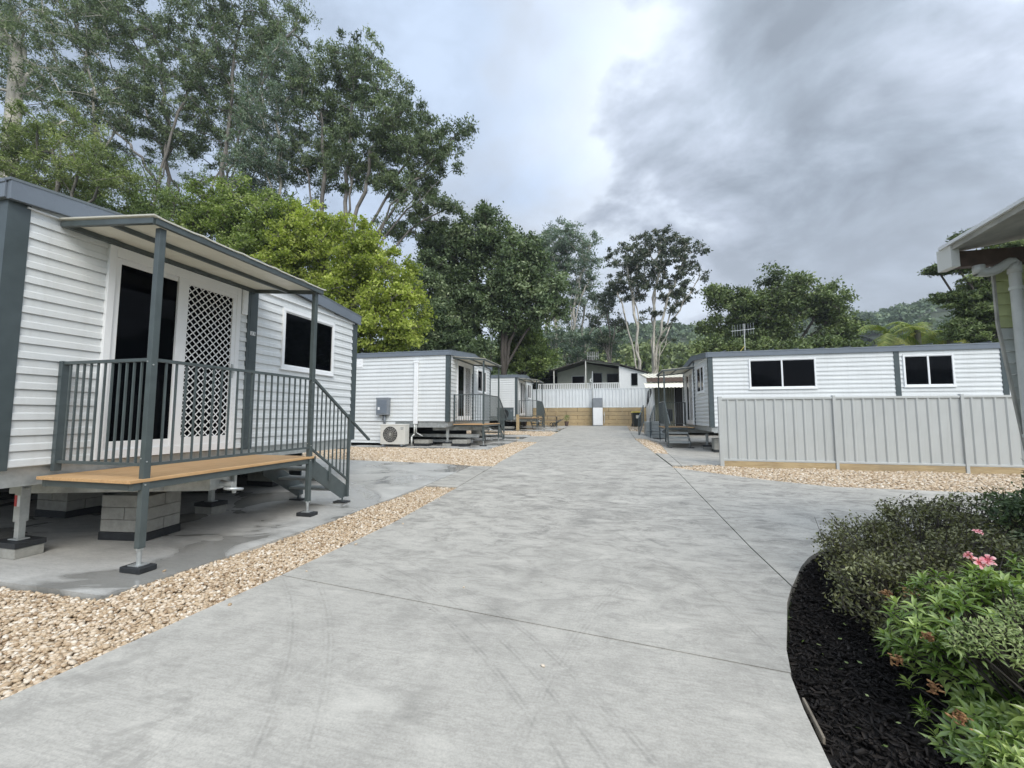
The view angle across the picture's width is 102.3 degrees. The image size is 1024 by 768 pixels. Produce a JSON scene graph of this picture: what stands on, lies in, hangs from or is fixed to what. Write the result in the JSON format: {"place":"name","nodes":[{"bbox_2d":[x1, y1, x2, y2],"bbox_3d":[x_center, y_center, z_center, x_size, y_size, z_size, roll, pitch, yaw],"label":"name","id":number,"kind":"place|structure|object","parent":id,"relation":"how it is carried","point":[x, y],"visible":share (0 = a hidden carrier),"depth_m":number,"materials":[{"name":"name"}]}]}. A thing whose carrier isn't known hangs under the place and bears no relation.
{"place":"outdoors","nodes":[
{"label":"outdoors","id":0,"kind":"place"},
{"bbox_2d":[35,492,102,517],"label":"block pier","id":1,"kind":"structure","parent":0,"point":[61,505],"depth_m":5.77,"materials":[{"name":"grey concrete"}]},
{"bbox_2d":[98,491,180,540],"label":"block pier","id":2,"kind":"structure","parent":0,"point":[118,516],"depth_m":4.70,"materials":[{"name":"grey concrete"}]},
{"bbox_2d":[0,492,442,699],"bbox_3d":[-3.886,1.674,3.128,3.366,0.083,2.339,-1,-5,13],"label":"gravel","id":3,"kind":"structure","parent":0,"point":[155,601],"depth_m":2.92,"materials":[{"name":"beige gravel"}]},
{"bbox_2d":[246,470,288,486],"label":"block pier","id":4,"kind":"structure","parent":0,"point":[256,479],"depth_m":7.94,"materials":[{"name":"grey concrete"}]},
{"bbox_2d":[222,486,455,567],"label":"gravel","id":5,"kind":"structure","parent":0,"point":[344,529],"depth_m":4.99,"materials":[{"name":"beige gravel"}]},
{"bbox_2d":[0,575,831,767],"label":"driveway","id":6,"kind":"structure","parent":0,"point":[280,671],"depth_m":2.04,"materials":[{"name":"concrete"}]},
{"bbox_2d":[414,439,432,445],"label":"block pier","id":7,"kind":"structure","parent":0,"point":[423,442],"depth_m":15.47,"materials":[{"name":"grey concrete"}]},
{"bbox_2d":[426,466,491,487],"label":"driveway","id":8,"kind":"structure","parent":0,"point":[458,478],"depth_m":8.73,"materials":[{"name":"concrete"}]},
{"bbox_2d":[452,439,470,445],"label":"block pier","id":9,"kind":"structure","parent":0,"point":[461,442],"depth_m":15.32,"materials":[{"name":"grey concrete"}]},
{"bbox_2d":[0,0,1023,349],"label":"sky","id":10,"kind":"structure","parent":0,"point":[849,139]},
{"bbox_2d":[467,431,557,435],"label":"gravel","id":11,"kind":"structure","parent":0,"point":[541,433],"depth_m":22.78,"materials":[{"name":"beige gravel"}]},
{"bbox_2d":[516,436,548,441],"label":"driveway","id":12,"kind":"structure","parent":0,"point":[534,439],"depth_m":18.42,"materials":[{"name":"concrete"}]},
{"bbox_2d":[282,463,791,674],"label":"driveway","id":13,"kind":"structure","parent":0,"point":[670,559],"depth_m":3.93,"materials":[{"name":"concrete"}]},
{"bbox_2d":[499,439,672,467],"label":"driveway","id":14,"kind":"structure","parent":0,"point":[609,452],"depth_m":12.54,"materials":[{"name":"concrete"}]},
{"bbox_2d":[492,355,683,382],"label":"hills","id":15,"kind":"structure","parent":0,"point":[643,366],"depth_m":73.39,"materials":[{"name":"green plant"}]},
{"bbox_2d":[480,339,699,382],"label":"forest","id":16,"kind":"object","parent":15,"relation":"on","point":[678,351],"visible":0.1,"depth_m":72.75,"materials":[{"name":"green plant"}]},
{"bbox_2d":[545,425,634,439],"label":"driveway","id":17,"kind":"structure","parent":0,"point":[598,432],"depth_m":22.51,"materials":[{"name":"concrete"}]},
{"bbox_2d":[592,398,604,425],"bbox_3d":[6.693,2.163,31.883,0.900,2.140,0.592,-1,-5,13],"label":"service cabinet","id":18,"kind":"object","parent":17,"relation":"on","point":[597,406],"visible":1,"depth_m":31.62,"materials":[{"name":"grey metal"}]},
{"bbox_2d":[627,426,644,432],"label":"gravel","id":19,"kind":"structure","parent":0,"point":[632,428],"depth_m":27.40,"materials":[{"name":"beige gravel"}]},
{"bbox_2d":[631,411,640,425],"bbox_3d":[9.003,2.540,29.837,0.666,1.117,0.720,0,-4,4],"label":"wheelie bin","id":20,"kind":"object","parent":19,"relation":"on","point":[634,415],"visible":0.81,"depth_m":29.53,"materials":[{"name":"plastic"}]},
{"bbox_2d":[630,431,658,442],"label":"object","id":21,"kind":"structure","parent":0,"point":[637,436],"depth_m":20.50,"materials":[{"name":"concrete"}]},
{"bbox_2d":[640,373,684,425],"bbox_3d":[11.631,1.020,25.146,7.152,4.103,6.259,-1,-5,13],"label":"caravan annex","id":22,"kind":"object","parent":21,"relation":"on","point":[673,388],"visible":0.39,"depth_m":23.66,"materials":[{"name":"metal"}]},
{"bbox_2d":[534,407,799,667],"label":"ground","id":23,"kind":"structure","parent":0,"point":[788,639],"depth_m":32.11,"materials":[{"name":"soil"}]},
{"bbox_2d":[0,0,113,177],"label":"gum tree","id":24,"kind":"object","parent":23,"relation":"on","point":[16,50],"visible":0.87,"depth_m":26.67,"materials":[{"name":"green plant"}]},
{"bbox_2d":[0,94,153,203],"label":"wattle tree","id":25,"kind":"object","parent":23,"relation":"on","point":[39,151],"visible":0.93,"depth_m":21.09,"materials":[{"name":"green plant"}]},
{"bbox_2d":[23,0,146,187],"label":"gum tree","id":26,"kind":"object","parent":23,"relation":"on","point":[94,38],"visible":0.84,"depth_m":30.54,"materials":[{"name":"green plant"}]},
{"bbox_2d":[36,149,214,237],"bbox_3d":[-22.485,-4.894,23.250,12.411,15.517,6.092,-1,-5,13],"label":"wattle tree","id":27,"kind":"object","parent":23,"relation":"on","point":[168,204],"visible":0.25,"depth_m":22.55,"materials":[{"name":"green plant"}]},
{"bbox_2d":[86,0,241,216],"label":"gum tree","id":28,"kind":"object","parent":23,"relation":"on","point":[148,92],"visible":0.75,"depth_m":32.70,"materials":[{"name":"green plant"}]},
{"bbox_2d":[0,7,328,218],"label":"gum tree","id":29,"kind":"object","parent":23,"relation":"on","point":[306,44],"visible":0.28,"depth_m":42.34,"materials":[{"name":"green plant"}]},
{"bbox_2d":[0,459,469,600],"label":"cabin pad","id":30,"kind":"object","parent":23,"relation":"on","point":[77,558],"visible":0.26,"depth_m":5.06,"materials":[{"name":"concrete"}]},
{"bbox_2d":[0,485,46,559],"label":"stabiliser jack","id":31,"kind":"object","parent":30,"relation":"on","point":[19,544],"visible":0.91,"depth_m":4.16,"materials":[{"name":"metal"}]},
{"bbox_2d":[0,176,361,493],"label":"cabin","id":32,"kind":"object","parent":30,"relation":"on","point":[67,295],"visible":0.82,"depth_m":4.71,"materials":[{"name":"metal"}]},
{"bbox_2d":[93,244,241,459],"bbox_3d":[-4.248,-0.307,5.284,0.085,2.370,1.670,-1,-5,13],"label":"sliding door","id":33,"kind":"structure","parent":32,"relation":"in","point":[201,315],"depth_m":5.19,"materials":[{"name":"black glass"}]},
{"bbox_2d":[279,307,334,376],"bbox_3d":[-3.715,-0.724,7.592,0.060,1.062,1.370,-1,-5,13],"label":"window","id":34,"kind":"structure","parent":32,"relation":"in","point":[296,326],"depth_m":7.44,"materials":[{"name":"black glass"}]},
{"bbox_2d":[36,214,369,574],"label":"entry deck","id":35,"kind":"structure","parent":30,"relation":"on","point":[161,241],"depth_m":4.34,"materials":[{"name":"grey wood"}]},
{"bbox_2d":[194,489,227,513],"bbox_3d":[-4.403,1.523,6.051,0.320,0.700,0.260,-1,-5,13],"label":"stabiliser jack","id":36,"kind":"object","parent":30,"relation":"on","point":[211,505],"visible":0.65,"depth_m":5.95,"materials":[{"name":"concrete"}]},
{"bbox_2d":[157,0,321,239],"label":"gum tree","id":37,"kind":"object","parent":23,"relation":"on","point":[258,37],"visible":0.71,"depth_m":31.89,"materials":[{"name":"green plant"}]},
{"bbox_2d":[172,171,321,278],"bbox_3d":[-14.173,-4.333,21.889,9.255,14.177,5.497,-1,-5,13],"label":"maple tree","id":38,"kind":"object","parent":23,"relation":"on","point":[228,219],"visible":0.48,"depth_m":21.22,"materials":[{"name":"green plant"}]},
{"bbox_2d":[211,33,313,212],"bbox_3d":[-18.502,-10.980,29.951,7.277,28.409,5.658,-1,-5,13],"label":"gum tree","id":39,"kind":"object","parent":23,"relation":"on","point":[258,161],"visible":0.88,"depth_m":30.01,"materials":[{"name":"green plant"}]},
{"bbox_2d":[247,199,437,352],"bbox_3d":[-7.981,-3.240,19.731,9.422,11.816,4.578,-1,-5,13],"label":"maple tree","id":40,"kind":"object","parent":23,"relation":"on","point":[384,312],"visible":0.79,"depth_m":18.98,"materials":[{"name":"green plant"}]},
{"bbox_2d":[271,25,478,278],"bbox_3d":[-10.241,-11.724,30.130,16.363,29.992,7.169,-1,-5,13],"label":"gum tree","id":41,"kind":"object","parent":23,"relation":"on","point":[389,145],"visible":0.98,"depth_m":29.77,"materials":[{"name":"green plant"}]},
{"bbox_2d":[379,246,495,357],"bbox_3d":[-5.387,-3.448,29.387,8.722,13.202,4.686,-1,-5,13],"label":"fig tree","id":42,"kind":"object","parent":23,"relation":"on","point":[446,334],"visible":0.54,"depth_m":28.61,"materials":[{"name":"green plant"}]},
{"bbox_2d":[351,434,529,449],"bbox_3d":[-5.586,2.629,19.276,12.050,0.296,7.650,-1,-5,13],"label":"cabin pad","id":43,"kind":"object","parent":23,"relation":"on","point":[489,442],"visible":0.19,"depth_m":16.53,"materials":[{"name":"concrete"}]},
{"bbox_2d":[380,424,408,445],"bbox_3d":[-4.359,1.892,15.335,1.006,0.799,0.406,-1,-5,13],"label":"air conditioner","id":44,"kind":"object","parent":43,"relation":"on","point":[398,434],"visible":1,"depth_m":15.17,"materials":[{"name":"white metal"}]},
{"bbox_2d":[351,350,492,444],"bbox_3d":[-5.490,0.640,18.758,10.350,3.835,5.553,-1,-5,13],"label":"cabin","id":45,"kind":"object","parent":43,"relation":"on","point":[420,389],"visible":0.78,"depth_m":15.86,"materials":[{"name":"metal"}]},
{"bbox_2d":[376,397,390,423],"bbox_3d":[-4.918,1.033,15.733,0.520,1.025,0.202,-1,-5,13],"label":"meter box","id":46,"kind":"object","parent":45,"relation":"attached to","point":[383,407],"visible":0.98,"depth_m":15.66,"materials":[{"name":"grey metal"}]},
{"bbox_2d":[377,400,386,412],"bbox_3d":[-4.944,0.864,15.657,0.390,0.510,0.007,-1,-5,13],"label":"door","id":47,"kind":"structure","parent":46,"relation":"in","point":[380,403],"depth_m":15.65,"materials":[{"name":"metal"}]},
{"bbox_2d":[456,360,471,419],"bbox_3d":[-1.942,0.315,16.853,0.050,2.370,1.670,-1,-5,13],"label":"sliding door","id":48,"kind":"structure","parent":45,"relation":"in","point":[464,370],"depth_m":16.80,"materials":[{"name":"white glass"}]},
{"bbox_2d":[477,369,486,393],"bbox_3d":[-1.392,-0.103,19.156,0.060,1.062,1.370,-1,-5,13],"label":"window","id":49,"kind":"structure","parent":45,"relation":"in","point":[479,372],"depth_m":18.99,"materials":[{"name":"white glass"}]},
{"bbox_2d":[409,434,478,442],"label":"steel beam","id":50,"kind":"structure","parent":43,"relation":"on","point":[450,435],"depth_m":15.98,"materials":[{"name":"grey metal"}]},
{"bbox_2d":[453,357,507,445],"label":"entry deck","id":51,"kind":"structure","parent":43,"relation":"on","point":[483,362],"depth_m":16.21,"materials":[{"name":"metal"}]},
{"bbox_2d":[413,198,575,426],"bbox_3d":[-1.701,-5.416,31.863,13.199,17.586,6.142,-1,-5,13],"label":"fig tree","id":52,"kind":"object","parent":23,"relation":"on","point":[517,283],"visible":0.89,"depth_m":30.70,"materials":[{"name":"green plant"}]},
{"bbox_2d":[467,425,569,431],"bbox_3d":[-2.672,3.224,29.797,12.785,0.320,9.000,-1,-5,13],"label":"cabin pad","id":53,"kind":"object","parent":23,"relation":"on","point":[549,428],"visible":0.14,"depth_m":28.10,"materials":[{"name":"concrete"}]},
{"bbox_2d":[497,408,513,420],"bbox_3d":[-0.337,1.520,20.608,0.840,0.677,0.348,0,-4,-1],"label":"air conditioner","id":54,"kind":"object","parent":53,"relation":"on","point":[509,412],"visible":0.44,"depth_m":20.47,"materials":[{"name":"plastic"}]},
{"bbox_2d":[491,374,540,425],"bbox_3d":[-2.828,1.312,29.802,10.350,3.835,5.496,-1,-5,13],"label":"cabin","id":55,"kind":"object","parent":53,"relation":"on","point":[514,389],"visible":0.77,"depth_m":26.69,"materials":[{"name":"metal"}]},
{"bbox_2d":[520,380,524,415],"bbox_3d":[0.714,0.984,27.869,0.050,2.370,1.670,-1,-5,13],"label":"sliding door","id":56,"kind":"structure","parent":55,"relation":"in","point":[522,384],"depth_m":27.75,"materials":[{"name":"white glass"}]},
{"bbox_2d":[519,378,545,427],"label":"entry deck","id":57,"kind":"structure","parent":53,"relation":"on","point":[540,410],"depth_m":27.11,"materials":[{"name":"metal"}]},
{"bbox_2d":[481,316,566,424],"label":"fig tree","id":58,"kind":"object","parent":23,"relation":"on","point":[533,353],"visible":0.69,"depth_m":33.11,"materials":[{"name":"green plant"}]},
{"bbox_2d":[491,354,569,388],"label":"undergrowth","id":59,"kind":"object","parent":23,"relation":"on","point":[494,371],"visible":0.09,"depth_m":45.95,"materials":[{"name":"green plant"}]},
{"bbox_2d":[535,215,605,365],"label":"gum tree","id":60,"kind":"object","parent":23,"relation":"on","point":[564,245],"visible":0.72,"depth_m":55.05,"materials":[{"name":"green plant"}]},
{"bbox_2d":[514,359,648,388],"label":"house","id":61,"kind":"structure","parent":23,"relation":"on","point":[577,375],"depth_m":43.08,"materials":[{"name":"white wood"}]},
{"bbox_2d":[572,376,584,382],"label":"window","id":62,"kind":"structure","parent":61,"relation":"in","point":[575,379],"depth_m":43.82,"materials":[{"name":"black glass"}]},
{"bbox_2d":[593,373,601,387],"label":"door","id":63,"kind":"structure","parent":61,"relation":"in","point":[597,377],"depth_m":43.36,"materials":[{"name":"glass"}]},
{"bbox_2d":[607,374,618,382],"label":"window","id":64,"kind":"structure","parent":61,"relation":"in","point":[611,378],"depth_m":43.00,"materials":[{"name":"glass"}]},
{"bbox_2d":[519,408,645,425],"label":"retaining wall","id":65,"kind":"structure","parent":23,"relation":"on","point":[609,420],"depth_m":32.45,"materials":[{"name":"brown wood"}]},
{"bbox_2d":[533,388,645,411],"bbox_3d":[3.418,1.319,33.220,19.980,1.870,0.100,-1,-5,13],"label":"steel fence","id":66,"kind":"object","parent":65,"relation":"on","point":[582,398],"visible":0.42,"depth_m":32.57,"materials":[{"name":"white metal"}]},
{"bbox_2d":[540,326,629,363],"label":"gum tree","id":67,"kind":"object","parent":23,"relation":"on","point":[577,341],"visible":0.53,"depth_m":51.21,"materials":[{"name":"green plant"}]},
{"bbox_2d":[553,283,617,359],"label":"gum tree","id":68,"kind":"object","parent":23,"relation":"on","point":[583,302],"visible":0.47,"depth_m":55.77,"materials":[{"name":"green plant"}]},
{"bbox_2d":[584,290,629,362],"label":"gum tree","id":69,"kind":"object","parent":23,"relation":"on","point":[604,340],"visible":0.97,"depth_m":47.17,"materials":[{"name":"green plant"}]},
{"bbox_2d":[602,224,713,373],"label":"gum tree","id":70,"kind":"object","parent":23,"relation":"on","point":[640,254],"visible":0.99,"depth_m":43.90,"materials":[{"name":"green plant"}]},
{"bbox_2d":[653,434,719,466],"bbox_3d":[11.939,2.498,15.999,12.340,0.420,15.020,-1,-5,13],"label":"cabin pad","id":71,"kind":"object","parent":23,"relation":"on","point":[682,454],"visible":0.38,"depth_m":15.28,"materials":[{"name":"concrete"}]},
{"bbox_2d":[638,405,671,437],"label":"porch steps","id":72,"kind":"structure","parent":71,"relation":"on","point":[651,428],"depth_m":21.50,"materials":[{"name":"metal"}]},
{"bbox_2d":[656,366,694,447],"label":"entry deck","id":73,"kind":"structure","parent":71,"relation":"on","point":[664,416],"depth_m":17.71,"materials":[{"name":"metal"}]},
{"bbox_2d":[660,341,1018,432],"bbox_3d":[14.367,0.579,15.701,16.350,3.835,5.496,-1,-5,13],"label":"cabin","id":74,"kind":"object","parent":71,"relation":"on","point":[709,378],"visible":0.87,"depth_m":13.81,"materials":[{"name":"white metal"}]},
{"bbox_2d":[685,369,694,424],"bbox_3d":[7.892,0.607,18.366,0.085,2.370,1.670,-1,-5,13],"label":"sliding door","id":75,"kind":"structure","parent":74,"relation":"in","point":[688,375],"depth_m":18.31,"materials":[{"name":"white glass"}]},
{"bbox_2d":[696,364,704,393],"bbox_3d":[7.359,-0.160,16.151,0.060,1.062,1.370,-1,-5,13],"label":"window","id":76,"kind":"structure","parent":74,"relation":"in","point":[700,383],"depth_m":16.08,"materials":[{"name":"white glass"}]},
{"bbox_2d":[748,357,817,389],"bbox_3d":[9.306,-0.356,14.205,2.100,1.072,0.060,-1,-5,13],"label":"window","id":77,"kind":"structure","parent":74,"relation":"in","point":[772,373],"depth_m":14.20,"materials":[{"name":"black glass"}]},
{"bbox_2d":[902,353,957,387],"bbox_3d":[13.370,-0.432,13.230,1.400,1.072,0.060,-1,-5,13],"label":"window","id":78,"kind":"structure","parent":74,"relation":"in","point":[919,370],"depth_m":13.23,"materials":[{"name":"black glass"}]},
{"bbox_2d":[685,331,871,355],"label":"broad tree","id":79,"kind":"object","parent":23,"relation":"on","point":[712,344],"visible":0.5,"depth_m":26.36,"materials":[{"name":"green plant"}]},
{"bbox_2d":[688,260,875,343],"bbox_3d":[20.832,-3.159,32.236,13.001,12.922,6.418,-1,-5,13],"label":"broad tree","id":80,"kind":"object","parent":23,"relation":"on","point":[763,311],"visible":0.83,"depth_m":31.52,"materials":[{"name":"green plant"}]},
{"bbox_2d":[717,394,1023,474],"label":"steel fence","id":81,"kind":"object","parent":23,"relation":"on","point":[968,434],"visible":0.8,"depth_m":9.37,"materials":[{"name":"grey metal"}]},
{"bbox_2d":[855,325,935,346],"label":"palm tree","id":82,"kind":"object","parent":23,"relation":"on","point":[890,338],"visible":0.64,"depth_m":20.92,"materials":[{"name":"green plant"}]},
{"bbox_2d":[787,539,1015,767],"bbox_3d":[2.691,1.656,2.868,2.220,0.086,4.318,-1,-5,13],"label":"mulch","id":83,"kind":"object","parent":23,"relation":"on","point":[876,686],"visible":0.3,"depth_m":2.19,"materials":[{"name":"black wood"}]},
{"bbox_2d":[802,697,825,744],"bbox_3d":[1.401,1.565,1.918,0.012,0.040,0.272,-2,-5,19],"label":"timber edging","id":84,"kind":"object","parent":83,"relation":"on","point":[819,732],"visible":0.98,"depth_m":1.90,"materials":[{"name":"grey wood"}]},
{"bbox_2d":[806,485,1023,589],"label":"azalea shrub","id":85,"kind":"object","parent":83,"relation":"on","point":[880,530],"visible":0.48,"depth_m":3.44,"materials":[{"name":"green plant"}]},
{"bbox_2d":[820,519,1023,673],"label":"azalea shrub","id":86,"kind":"object","parent":83,"relation":"on","point":[887,574],"visible":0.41,"depth_m":2.79,"materials":[{"name":"green plant"}]},
{"bbox_2d":[874,529,1023,767],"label":"rhododendron shrub","id":87,"kind":"object","parent":83,"relation":"on","point":[985,712],"visible":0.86,"depth_m":1.92,"materials":[{"name":"green plant"}]},
{"bbox_2d":[908,693,1023,767],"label":"rhododendron shrub","id":88,"kind":"object","parent":83,"relation":"on","point":[1019,757],"visible":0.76,"depth_m":1.60,"materials":[{"name":"green plant"}]},
{"bbox_2d":[937,597,1023,703],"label":"rhododendron shrub","id":89,"kind":"object","parent":83,"relation":"in","point":[1005,658],"visible":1,"depth_m":1.59,"materials":[{"name":"green plant"}]},
{"bbox_2d":[964,472,1023,548],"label":"azalea shrub","id":90,"kind":"object","parent":83,"relation":"on","point":[1014,506],"visible":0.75,"depth_m":3.23,"materials":[{"name":"green plant"}]},
{"bbox_2d":[993,550,1023,609],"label":"rhododendron shrub","id":91,"kind":"object","parent":83,"relation":"in","point":[1018,568],"visible":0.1,"depth_m":2.44,"materials":[{"name":"green plant"}]},
{"bbox_2d":[884,322,945,344],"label":"palm tree","id":92,"kind":"object","parent":23,"relation":"on","point":[917,333],"visible":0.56,"depth_m":21.85,"materials":[{"name":"green plant"}]},
{"bbox_2d":[919,327,968,344],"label":"palm tree","id":93,"kind":"object","parent":23,"relation":"on","point":[932,338],"visible":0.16,"depth_m":20.61,"materials":[{"name":"green plant"}]},
{"bbox_2d":[917,221,1023,343],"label":"cypress tree","id":94,"kind":"object","parent":23,"relation":"on","point":[972,320],"visible":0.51,"depth_m":17.86,"materials":[{"name":"green plant"}]},
{"bbox_2d":[936,197,1023,449],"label":"weatherboard building","id":95,"kind":"structure","parent":23,"relation":"on","point":[1005,270],"depth_m":3.96,"materials":[{"name":"paint"}]},
{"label":"gravel bed","id":96,"kind":"structure","parent":23,"relation":"on","visible":0},
{"bbox_2d":[302,442,536,466],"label":"gravel","id":97,"kind":"structure","parent":96,"relation":"on","point":[492,457],"depth_m":12.85,"materials":[{"name":"beige gravel"}]},
{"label":"gravel bed","id":98,"kind":"structure","parent":23,"relation":"on","visible":0},
{"bbox_2d":[635,439,667,453],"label":"gravel","id":99,"kind":"structure","parent":98,"relation":"on","point":[654,447],"depth_m":15.55,"materials":[{"name":"beige gravel"}]},
{"bbox_2d":[656,453,680,466],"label":"driveway","id":100,"kind":"structure","parent":0,"point":[670,460],"depth_m":11.30,"materials":[{"name":"concrete"}]},
{"bbox_2d":[486,325,877,358],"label":"hills","id":101,"kind":"structure","parent":0,"point":[684,340],"depth_m":162.80,"materials":[{"name":"green plant"}]},
{"bbox_2d":[490,310,926,358],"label":"forest","id":102,"kind":"object","parent":101,"relation":"on","point":[682,330],"visible":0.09,"depth_m":165.73,"materials":[{"name":"green plant"}]},
{"bbox_2d":[712,438,718,451],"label":"block pier","id":103,"kind":"structure","parent":0,"point":[715,444],"depth_m":14.96,"materials":[{"name":"grey concrete"}]},
{"bbox_2d":[674,468,1020,592],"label":"driveway","id":104,"kind":"structure","parent":0,"point":[773,525],"depth_m":6.03,"materials":[{"name":"concrete"}]},
{"bbox_2d":[673,465,1023,493],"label":"gravel","id":105,"kind":"structure","parent":0,"point":[928,481],"depth_m":8.35,"materials":[{"name":"beige gravel"}]},
{"bbox_2d":[859,308,956,342],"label":"hills","id":106,"kind":"structure","parent":0,"point":[940,312],"depth_m":130.92,"materials":[{"name":"green plant"}]},
{"bbox_2d":[850,289,976,337],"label":"forest","id":107,"kind":"object","parent":106,"relation":"on","point":[907,312],"visible":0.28,"depth_m":134.51,"materials":[{"name":"green plant"}]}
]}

